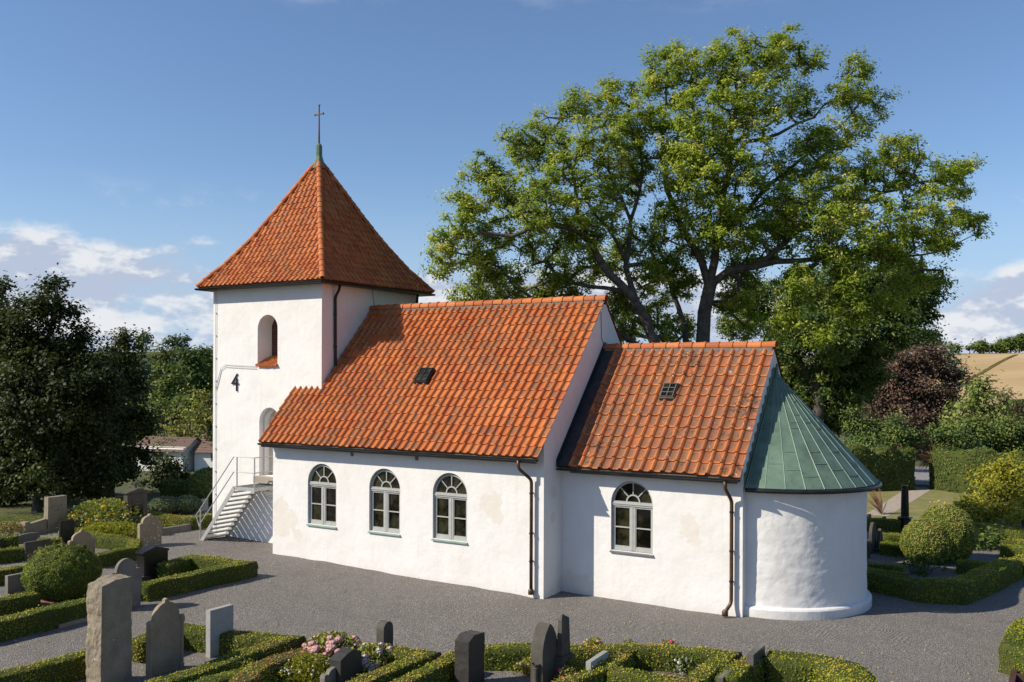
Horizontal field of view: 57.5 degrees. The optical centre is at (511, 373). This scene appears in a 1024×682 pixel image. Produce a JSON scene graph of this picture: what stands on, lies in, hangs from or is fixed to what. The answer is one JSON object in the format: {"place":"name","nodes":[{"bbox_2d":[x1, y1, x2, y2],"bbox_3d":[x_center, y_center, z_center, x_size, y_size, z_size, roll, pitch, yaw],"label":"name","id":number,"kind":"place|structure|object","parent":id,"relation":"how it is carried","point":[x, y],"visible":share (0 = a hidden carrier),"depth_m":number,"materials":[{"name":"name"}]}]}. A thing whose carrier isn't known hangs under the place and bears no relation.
{"place":"outdoors","nodes":[
{"label":"outdoors","id":0,"kind":"place"},
{"bbox_2d":[0,351,928,532],"bbox_3d":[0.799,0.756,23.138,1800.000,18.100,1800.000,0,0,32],"label":"ground","id":1,"kind":"structure","parent":0,"point":[20,509],"depth_m":41.22,"materials":[{"name":"green plant"}]},
{"bbox_2d":[0,270,55,506],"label":"maple tree","id":2,"kind":"object","parent":1,"relation":"on","point":[3,289],"visible":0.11,"depth_m":37.67,"materials":[{"name":"green plant"}]},
{"bbox_2d":[0,262,144,511],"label":"maple tree","id":3,"kind":"object","parent":1,"relation":"on","point":[48,388],"visible":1,"depth_m":35.03,"materials":[{"name":"green plant"}]},
{"bbox_2d":[61,322,166,495],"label":"maple tree","id":4,"kind":"object","parent":1,"relation":"on","point":[131,422],"visible":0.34,"depth_m":40.63,"materials":[{"name":"green plant"}]},
{"bbox_2d":[134,328,155,433],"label":"poplar tree","id":5,"kind":"object","parent":1,"relation":"on","point":[146,339],"visible":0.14,"depth_m":149.71,"materials":[{"name":"green plant"}]},
{"bbox_2d":[126,450,191,492],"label":"dark shrub","id":6,"kind":"object","parent":1,"relation":"on","point":[170,470],"visible":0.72,"depth_m":42.86,"materials":[{"name":"green plant"}]},
{"bbox_2d":[141,340,178,436],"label":"broadleaf tree","id":7,"kind":"object","parent":1,"relation":"on","point":[162,354],"visible":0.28,"depth_m":138.86,"materials":[{"name":"green plant"}]},
{"bbox_2d":[141,391,179,436],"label":"broadleaf tree","id":8,"kind":"object","parent":1,"relation":"on","point":[159,402],"visible":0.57,"depth_m":99.88,"materials":[{"name":"green plant"}]},
{"bbox_2d":[135,436,199,471],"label":"house","id":9,"kind":"structure","parent":1,"relation":"on","point":[184,446],"depth_m":93.40,"materials":[{"name":"tile"}]},
{"bbox_2d":[130,387,208,435],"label":"broadleaf tree","id":10,"kind":"object","parent":1,"relation":"on","point":[180,400],"visible":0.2,"depth_m":109.49,"materials":[{"name":"green plant"}]},
{"bbox_2d":[148,361,195,436],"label":"broadleaf tree","id":11,"kind":"object","parent":1,"relation":"on","point":[172,382],"visible":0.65,"depth_m":124.02,"materials":[{"name":"green plant"}]},
{"bbox_2d":[160,478,185,496],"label":"box hedge","id":12,"kind":"object","parent":1,"relation":"on","point":[173,487],"visible":0.3,"depth_m":38.50,"materials":[{"name":"green plant"}]},
{"bbox_2d":[159,329,191,424],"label":"poplar tree","id":13,"kind":"object","parent":1,"relation":"on","point":[175,341],"visible":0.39,"depth_m":159.65,"materials":[{"name":"green plant"}]},
{"bbox_2d":[157,402,204,437],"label":"broadleaf tree","id":14,"kind":"object","parent":1,"relation":"on","point":[181,429],"visible":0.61,"depth_m":96.67,"materials":[{"name":"green plant"}]},
{"bbox_2d":[161,346,212,435],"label":"broadleaf tree","id":15,"kind":"object","parent":1,"relation":"on","point":[192,361],"visible":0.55,"depth_m":134.53,"materials":[{"name":"green plant"}]},
{"bbox_2d":[176,383,212,446],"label":"broadleaf tree","id":16,"kind":"object","parent":1,"relation":"on","point":[208,415],"visible":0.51,"depth_m":94.62,"materials":[{"name":"green plant"}]},
{"bbox_2d":[187,343,212,415],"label":"broadleaf tree","id":17,"kind":"object","parent":1,"relation":"on","point":[204,357],"visible":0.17,"depth_m":174.00,"materials":[{"name":"green plant"}]},
{"bbox_2d":[190,432,212,470],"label":"house","id":18,"kind":"structure","parent":1,"relation":"on","point":[202,449],"depth_m":93.05,"materials":[{"name":"paint"}]},
{"bbox_2d":[710,248,962,438],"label":"chestnut tree","id":19,"kind":"object","parent":1,"relation":"on","point":[828,380],"visible":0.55,"depth_m":57.21,"materials":[{"name":"green plant"}]},
{"bbox_2d":[832,400,898,448],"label":"bush","id":20,"kind":"object","parent":1,"relation":"on","point":[864,431],"visible":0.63,"depth_m":47.76,"materials":[{"name":"green plant"}]},
{"bbox_2d":[869,407,928,467],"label":"bush","id":21,"kind":"object","parent":1,"relation":"on","point":[901,436],"visible":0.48,"depth_m":46.59,"materials":[{"name":"green plant"}]},
{"bbox_2d":[838,338,984,459],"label":"copper beech","id":22,"kind":"object","parent":1,"relation":"on","point":[910,394],"visible":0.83,"depth_m":78.92,"materials":[{"name":"brown plant"}]},
{"bbox_2d":[919,419,970,462],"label":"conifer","id":23,"kind":"object","parent":1,"relation":"on","point":[944,436],"visible":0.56,"depth_m":46.76,"materials":[{"name":"green plant"}]},
{"bbox_2d":[923,339,976,418],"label":"tree","id":24,"kind":"object","parent":1,"relation":"on","point":[949,350],"visible":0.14,"depth_m":89.40,"materials":[{"name":"green plant"}]},
{"bbox_2d":[921,495,1003,521],"bbox_3d":[17.398,5.335,35.891,2.976,1.406,1.767,0,0,19],"label":"shrub","id":25,"kind":"object","parent":1,"relation":"on","point":[965,506],"visible":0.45,"depth_m":35.72,"materials":[{"name":"green plant"}]},
{"bbox_2d":[923,369,1022,430],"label":"broadleaf tree","id":26,"kind":"object","parent":1,"relation":"on","point":[976,401],"visible":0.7,"depth_m":68.78,"materials":[{"name":"green plant"}]},
{"bbox_2d":[944,411,1009,449],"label":"bush","id":27,"kind":"object","parent":1,"relation":"on","point":[976,439],"visible":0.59,"depth_m":48.42,"materials":[{"name":"green plant"}]},
{"bbox_2d":[955,446,1023,522],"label":"shrub","id":28,"kind":"object","parent":1,"relation":"on","point":[999,472],"visible":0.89,"depth_m":36.52,"materials":[{"name":"yellow plant"}]},
{"bbox_2d":[978,407,1023,453],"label":"bush","id":29,"kind":"object","parent":1,"relation":"on","point":[1014,439],"visible":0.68,"depth_m":48.53,"materials":[{"name":"green plant"}]},
{"bbox_2d":[997,487,1023,527],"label":"shrub","id":30,"kind":"object","parent":1,"relation":"on","point":[1017,519],"visible":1,"depth_m":34.54,"materials":[{"name":"green plant"}]},
{"bbox_2d":[0,506,1023,681],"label":"gravel yard","id":31,"kind":"structure","parent":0,"point":[974,632],"depth_m":21.10,"materials":[{"name":"gravel"}]},
{"bbox_2d":[0,563,24,584],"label":"box hedge","id":32,"kind":"object","parent":31,"relation":"on","point":[13,569],"visible":0.34,"depth_m":23.64,"materials":[{"name":"green plant"}]},
{"bbox_2d":[0,546,28,563],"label":"box hedge","id":33,"kind":"object","parent":31,"relation":"on","point":[12,554],"visible":0.94,"depth_m":26.11,"materials":[{"name":"green plant"}]},
{"bbox_2d":[0,520,28,535],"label":"flower row","id":34,"kind":"object","parent":31,"relation":"on","point":[8,528],"visible":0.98,"depth_m":29.84,"materials":[{"name":"green plant"}]},
{"bbox_2d":[5,572,25,593],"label":"gravestone","id":35,"kind":"object","parent":31,"relation":"on","point":[13,583],"visible":0.38,"depth_m":22.74,"materials":[{"name":"grey stone"}]},
{"bbox_2d":[0,591,41,616],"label":"box hedge","id":36,"kind":"object","parent":31,"relation":"on","point":[15,603],"visible":0.88,"depth_m":20.82,"materials":[{"name":"green plant"}]},
{"bbox_2d":[0,515,43,531],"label":"box hedge","id":37,"kind":"object","parent":31,"relation":"on","point":[11,518],"visible":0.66,"depth_m":31.19,"materials":[{"name":"green plant"}]},
{"bbox_2d":[23,538,50,560],"bbox_3d":[-13.554,5.045,26.612,0.090,0.590,0.760,0,0,32],"label":"gravestone","id":38,"kind":"object","parent":31,"relation":"on","point":[29,547],"visible":0.52,"depth_m":26.46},
{"bbox_2d":[0,648,85,681],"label":"box hedge","id":39,"kind":"object","parent":31,"relation":"on","point":[68,667],"visible":0.79,"depth_m":16.32,"materials":[{"name":"green plant"}]},
{"bbox_2d":[0,595,86,641],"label":"box hedge","id":40,"kind":"object","parent":31,"relation":"on","point":[32,621],"visible":0.88,"depth_m":19.60,"materials":[{"name":"green plant"}]},
{"bbox_2d":[20,495,88,533],"bbox_3d":[-15.197,4.670,31.043,0.270,1.209,2.250,0,0,32],"label":"gravestone","id":41,"kind":"object","parent":31,"relation":"on","point":[55,508],"visible":0.78,"depth_m":30.81,"materials":[{"name":"grey stone"}]},
{"bbox_2d":[20,540,102,603],"bbox_3d":[-10.696,4.718,22.196,1.810,1.508,1.805,0,0,32],"label":"round bush","id":42,"kind":"object","parent":31,"relation":"on","point":[61,572],"visible":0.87,"depth_m":21.64,"materials":[{"name":"green plant"}]},
{"bbox_2d":[59,519,74,544],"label":"gravestone","id":43,"kind":"object","parent":31,"relation":"on","point":[66,530],"visible":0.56,"depth_m":28.74,"materials":[{"name":"black stone"}]},
{"bbox_2d":[67,530,94,552],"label":"gravestone","id":44,"kind":"object","parent":31,"relation":"on","point":[81,537],"visible":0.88,"depth_m":26.06,"materials":[{"name":"grey stone"}]},
{"bbox_2d":[45,497,145,536],"bbox_3d":[-13.937,4.734,31.878,3.967,1.023,4.265,0,0,-1],"label":"rose bush","id":45,"kind":"object","parent":31,"relation":"on","point":[104,509],"visible":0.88,"depth_m":31.40,"materials":[{"name":"green plant"}]},
{"bbox_2d":[75,522,136,536],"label":"bed plant","id":46,"kind":"object","parent":31,"relation":"on","point":[90,527],"visible":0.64,"depth_m":29.66,"materials":[{"name":"green plant"}]},
{"bbox_2d":[85,574,132,681],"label":"gravestone","id":47,"kind":"object","parent":31,"relation":"on","point":[108,643],"visible":1,"depth_m":16.32,"materials":[{"name":"grey stone"}]},
{"bbox_2d":[91,521,136,537],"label":"bed plant","id":48,"kind":"object","parent":31,"relation":"on","point":[132,527],"visible":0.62,"depth_m":29.84,"materials":[{"name":"green plant"}]},
{"bbox_2d":[90,532,142,567],"bbox_3d":[-11.679,5.097,27.421,1.600,0.554,3.830,0,0,-28],"label":"box hedge","id":49,"kind":"object","parent":31,"relation":"on","point":[120,547],"visible":0.81,"depth_m":27.13,"materials":[{"name":"green plant"}]},
{"bbox_2d":[109,558,141,606],"bbox_3d":[-8.922,4.867,21.522,0.092,1.221,0.792,0,0,32],"label":"gravestone","id":50,"kind":"object","parent":31,"relation":"on","point":[126,566],"visible":0.52,"depth_m":21.65,"materials":[{"name":"grey stone"}]},
{"bbox_2d":[120,482,149,524],"bbox_3d":[-13.041,4.508,32.289,0.320,1.560,2.290,0,0,32],"label":"gravestone","id":51,"kind":"object","parent":31,"relation":"on","point":[135,496],"visible":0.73,"depth_m":32.18,"materials":[{"name":"black stone"}]},
{"bbox_2d":[137,513,161,546],"bbox_3d":[-11.184,4.836,28.778,0.120,1.059,0.790,0,0,32],"label":"gravestone","id":52,"kind":"object","parent":31,"relation":"on","point":[149,529],"visible":0.92,"depth_m":28.73,"materials":[{"name":"stone"}]},
{"bbox_2d":[135,545,168,581],"bbox_3d":[-9.490,4.989,24.610,0.430,0.919,0.940,0,0,32],"label":"gravestone","id":53,"kind":"object","parent":31,"relation":"on","point":[150,558],"visible":0.63,"depth_m":24.38,"materials":[{"name":"black stone"}]},
{"bbox_2d":[147,495,176,513],"bbox_3d":[-13.005,4.914,34.911,1.386,0.742,1.381,0,0,32],"label":"juniper","id":54,"kind":"object","parent":31,"relation":"on","point":[166,504],"visible":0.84,"depth_m":34.46,"materials":[{"name":"green plant"}]},
{"bbox_2d":[146,598,184,677],"bbox_3d":[-6.383,4.853,17.213,0.145,1.429,0.775,0,-1,32],"label":"gravestone","id":55,"kind":"object","parent":31,"relation":"on","point":[164,638],"visible":0.98,"depth_m":17.18,"materials":[{"name":"grey stone"}]},
{"bbox_2d":[146,512,212,529],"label":"box hedge","id":56,"kind":"object","parent":31,"relation":"on","point":[169,519],"visible":0.65,"depth_m":31.94,"materials":[{"name":"green plant"}]},
{"bbox_2d":[175,495,202,514],"bbox_3d":[-12.255,4.918,35.108,1.235,0.771,1.256,0,0,32],"label":"juniper","id":57,"kind":"object","parent":31,"relation":"on","point":[188,504],"visible":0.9,"depth_m":34.75,"materials":[{"name":"green plant"}]},
{"bbox_2d":[183,466,212,505],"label":"round bush","id":58,"kind":"object","parent":31,"relation":"on","point":[198,483],"visible":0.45,"depth_m":36.59,"materials":[{"name":"green plant"}]},
{"bbox_2d":[141,554,258,601],"bbox_3d":[-8.633,5.169,24.104,2.385,0.586,3.428,0,0,32],"label":"box hedge","id":59,"kind":"object","parent":31,"relation":"on","point":[187,573],"visible":0.99,"depth_m":24.00,"materials":[{"name":"green plant"}]},
{"bbox_2d":[188,666,245,681],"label":"box hedge","id":60,"kind":"object","parent":31,"relation":"on","point":[224,676],"visible":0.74,"depth_m":15.99,"materials":[{"name":"green plant"}]},
{"bbox_2d":[131,623,306,681],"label":"box hedge","id":61,"kind":"object","parent":31,"relation":"on","point":[235,646],"visible":0.59,"depth_m":17.77,"materials":[{"name":"green plant"}]},
{"bbox_2d":[206,604,232,657],"bbox_3d":[-5.761,5.081,18.377,0.130,0.970,0.580,0,0,32],"label":"gravestone","id":62,"kind":"object","parent":31,"relation":"on","point":[219,620],"visible":0.77,"depth_m":18.23,"materials":[{"name":"grey stone"}]},
{"bbox_2d":[195,456,272,540],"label":"staircase","id":63,"kind":"structure","parent":31,"relation":"on","point":[254,488],"depth_m":29.53,"materials":[{"name":"metal"}]},
{"bbox_2d":[228,645,322,681],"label":"box hedge","id":64,"kind":"object","parent":31,"relation":"on","point":[260,670],"visible":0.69,"depth_m":16.62,"materials":[{"name":"green plant"}]},
{"bbox_2d":[274,651,333,681],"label":"flowering plant","id":65,"kind":"object","parent":31,"relation":"on","point":[312,670],"visible":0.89,"depth_m":16.72,"materials":[{"name":"green plant"}]},
{"bbox_2d":[294,630,363,680],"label":"hydrangea","id":66,"kind":"object","parent":31,"relation":"on","point":[328,643],"visible":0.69,"depth_m":17.59,"materials":[{"name":"pink plant"}]},
{"bbox_2d":[330,647,361,681],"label":"gravestone","id":67,"kind":"object","parent":31,"relation":"on","point":[346,662],"visible":0.88,"depth_m":16.71,"materials":[{"name":"stone"}]},
{"bbox_2d":[357,642,393,673],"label":"hydrangea","id":68,"kind":"object","parent":31,"relation":"on","point":[370,654],"visible":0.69,"depth_m":17.30,"materials":[{"name":"white plant"}]},
{"bbox_2d":[376,620,392,644],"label":"gravestone","id":69,"kind":"object","parent":31,"relation":"on","point":[384,631],"visible":0.59,"depth_m":17.97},
{"bbox_2d":[338,642,441,681],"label":"box hedge","id":70,"kind":"object","parent":31,"relation":"on","point":[405,660],"visible":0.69,"depth_m":16.79,"materials":[{"name":"green plant"}]},
{"bbox_2d":[390,650,454,681],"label":"box hedge","id":71,"kind":"object","parent":31,"relation":"on","point":[441,669],"visible":0.85,"depth_m":16.45,"materials":[{"name":"green plant"}]},
{"bbox_2d":[454,630,484,681],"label":"gravestone","id":72,"kind":"object","parent":31,"relation":"on","point":[469,654],"visible":1,"depth_m":16.55,"materials":[{"name":"stone"}]},
{"bbox_2d":[194,104,881,620],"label":"church","id":73,"kind":"structure","parent":31,"relation":"on","point":[540,448],"depth_m":24.77,"materials":[{"name":"white paint"}]},
{"bbox_2d":[306,465,336,528],"bbox_3d":[-5.482,3.533,27.034,1.145,1.790,0.180,0,0,32],"label":"window","id":74,"kind":"structure","parent":73,"relation":"in","point":[322,482],"depth_m":27.07,"materials":[{"name":"paint"}]},
{"bbox_2d":[368,470,399,536],"bbox_3d":[-3.505,3.545,25.820,1.125,1.780,0.180,0,0,32],"label":"window","id":75,"kind":"structure","parent":73,"relation":"in","point":[385,487],"depth_m":25.85,"materials":[{"name":"paint"}]},
{"bbox_2d":[431,474,467,544],"bbox_3d":[-1.622,3.547,24.664,1.145,1.790,0.180,0,0,32],"label":"window","id":76,"kind":"structure","parent":73,"relation":"in","point":[450,493],"depth_m":24.69,"materials":[{"name":"paint"}]},
{"bbox_2d":[609,481,653,556],"bbox_3d":[2.965,3.537,22.951,1.155,1.785,0.180,0,0,32],"label":"window","id":77,"kind":"structure","parent":73,"relation":"in","point":[632,503],"depth_m":22.97,"materials":[{"name":"paint"}]},
{"bbox_2d":[531,622,556,681],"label":"gravestone","id":78,"kind":"object","parent":31,"relation":"on","point":[544,647],"visible":0.99,"depth_m":16.68,"materials":[{"name":"stone"}]},
{"bbox_2d":[417,69,696,342],"bbox_3d":[2.038,-2.197,30.396,10.404,15.743,5.540,0,0,-16],"label":"ash tree","id":79,"kind":"object","parent":31,"relation":"on","point":[579,223],"visible":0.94,"depth_m":29.77,"materials":[{"name":"green plant"}]},
{"bbox_2d":[555,614,572,680],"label":"gravestone","id":80,"kind":"object","parent":31,"relation":"on","point":[564,655],"visible":0.85,"depth_m":16.98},
{"bbox_2d":[551,649,634,681],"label":"box hedge","id":81,"kind":"object","parent":31,"relation":"on","point":[600,671],"visible":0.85,"depth_m":16.41,"materials":[{"name":"green plant"}]},
{"bbox_2d":[484,640,742,681],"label":"box hedge","id":82,"kind":"object","parent":31,"relation":"on","point":[646,656],"visible":0.68,"depth_m":17.47,"materials":[{"name":"green plant"}]},
{"bbox_2d":[606,665,704,681],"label":"box hedge","id":83,"kind":"object","parent":31,"relation":"on","point":[616,673],"visible":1,"depth_m":16.09,"materials":[{"name":"green plant"}]},
{"bbox_2d":[713,654,767,681],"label":"box hedge","id":84,"kind":"object","parent":31,"relation":"on","point":[742,671],"visible":0.75,"depth_m":16.52,"materials":[{"name":"green plant"}]},
{"bbox_2d":[747,644,764,681],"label":"gravestone","id":85,"kind":"object","parent":31,"relation":"on","point":[755,654],"visible":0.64,"depth_m":16.79,"materials":[{"name":"grey stone"}]},
{"bbox_2d":[619,19,996,353],"bbox_3d":[9.664,-3.067,30.817,12.280,17.591,6.646,0,0,3],"label":"ash tree","id":86,"kind":"object","parent":31,"relation":"on","point":[783,227],"visible":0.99,"depth_m":29.66,"materials":[{"name":"green plant"}]},
{"bbox_2d":[764,647,877,681],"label":"box hedge","id":87,"kind":"object","parent":31,"relation":"on","point":[786,666],"visible":1,"depth_m":16.64,"materials":[{"name":"green plant"}]},
{"bbox_2d":[867,517,900,532],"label":"box hedge","id":88,"kind":"object","parent":31,"relation":"on","point":[889,525],"visible":0.7,"depth_m":33.16,"materials":[{"name":"green plant"}]},
{"bbox_2d":[867,561,904,572],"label":"box hedge","id":89,"kind":"object","parent":31,"relation":"on","point":[888,566],"visible":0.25,"depth_m":25.46,"materials":[{"name":"green plant"}]},
{"bbox_2d":[879,540,904,556],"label":"box hedge","id":90,"kind":"object","parent":31,"relation":"on","point":[888,548],"visible":0.75,"depth_m":28.76,"materials":[{"name":"green plant"}]},
{"bbox_2d":[897,485,912,530],"bbox_3d":[14.090,4.838,33.437,0.560,1.700,0.560,0,0,32],"label":"column monument","id":91,"kind":"object","parent":31,"relation":"on","point":[904,518],"depth_m":33.32,"materials":[{"name":"black stone"}]},
{"bbox_2d":[899,518,951,564],"bbox_3d":[12.339,5.034,27.785,1.500,1.483,1.532,0,0,32],"label":"round bush","id":92,"kind":"object","parent":31,"relation":"on","point":[924,536],"visible":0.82,"depth_m":27.30,"materials":[{"name":"green plant"}]},
{"bbox_2d":[896,545,969,576],"bbox_3d":[11.733,5.369,26.317,1.623,1.049,1.626,0,0,-4],"label":"evergreen bush","id":93,"kind":"object","parent":31,"relation":"on","point":[922,567],"visible":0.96,"depth_m":26.20,"materials":[{"name":"green plant"}]},
{"bbox_2d":[867,557,1023,604],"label":"box hedge","id":94,"kind":"object","parent":31,"relation":"on","point":[984,581],"visible":0.84,"depth_m":23.42,"materials":[{"name":"green plant"}]},
{"bbox_2d":[920,504,978,562],"bbox_3d":[13.091,4.845,28.108,1.772,1.875,1.747,0,0,32],"label":"round bush","id":95,"kind":"object","parent":31,"relation":"on","point":[958,524],"visible":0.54,"depth_m":27.49,"materials":[{"name":"green plant"}]},
{"bbox_2d":[955,557,991,574],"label":"box hedge","id":96,"kind":"object","parent":31,"relation":"on","point":[965,566],"visible":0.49,"depth_m":26.09,"materials":[{"name":"green plant"}]},
{"bbox_2d":[974,523,1012,551],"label":"evergreen bush","id":97,"kind":"object","parent":31,"relation":"on","point":[992,541],"visible":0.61,"depth_m":29.86,"materials":[{"name":"green plant"}]},
{"bbox_2d":[974,521,1023,538],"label":"box hedge","id":98,"kind":"object","parent":31,"relation":"on","point":[1017,532],"visible":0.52,"depth_m":31.68,"materials":[{"name":"green plant"}]},
{"bbox_2d":[996,617,1023,675],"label":"box hedge","id":99,"kind":"object","parent":31,"relation":"on","point":[1011,650],"visible":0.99,"depth_m":17.50,"materials":[{"name":"green plant"}]},
{"bbox_2d":[998,544,1023,557],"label":"box hedge","id":100,"kind":"object","parent":31,"relation":"on","point":[1007,550],"visible":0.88,"depth_m":28.31,"materials":[{"name":"green plant"}]},
{"bbox_2d":[0,0,1023,354],"label":"sky","id":101,"kind":"structure","parent":0,"point":[143,143],"materials":[{"name":"blue"}]},
{"bbox_2d":[867,486,930,515],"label":"path","id":102,"kind":"structure","parent":0,"point":[893,504],"depth_m":41.50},
{"bbox_2d":[867,485,1021,527],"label":"lawn","id":103,"kind":"structure","parent":0,"point":[923,502],"depth_m":41.59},
{"bbox_2d":[843,441,915,491],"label":"tall hedge","id":104,"kind":"object","parent":103,"relation":"on","point":[888,466],"visible":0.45,"depth_m":45.38,"materials":[{"name":"green plant"}]},
{"bbox_2d":[928,444,1023,495],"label":"tall hedge","id":105,"kind":"object","parent":103,"relation":"on","point":[950,464],"visible":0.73,"depth_m":44.61,"materials":[{"name":"green plant"}]},
{"bbox_2d":[870,353,1023,426],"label":"field","id":106,"kind":"structure","parent":0,"point":[1012,375],"depth_m":257.19,"materials":[{"name":"plant"}]},
{"bbox_2d":[864,324,946,359],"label":"tree","id":107,"kind":"object","parent":106,"relation":"on","point":[922,340],"visible":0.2,"depth_m":227.93,"materials":[{"name":"green plant"}]},
{"bbox_2d":[989,332,1023,353],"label":"broadleaf tree","id":108,"kind":"object","parent":106,"relation":"on","point":[1011,344],"visible":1,"depth_m":328.19,"materials":[{"name":"green plant"}]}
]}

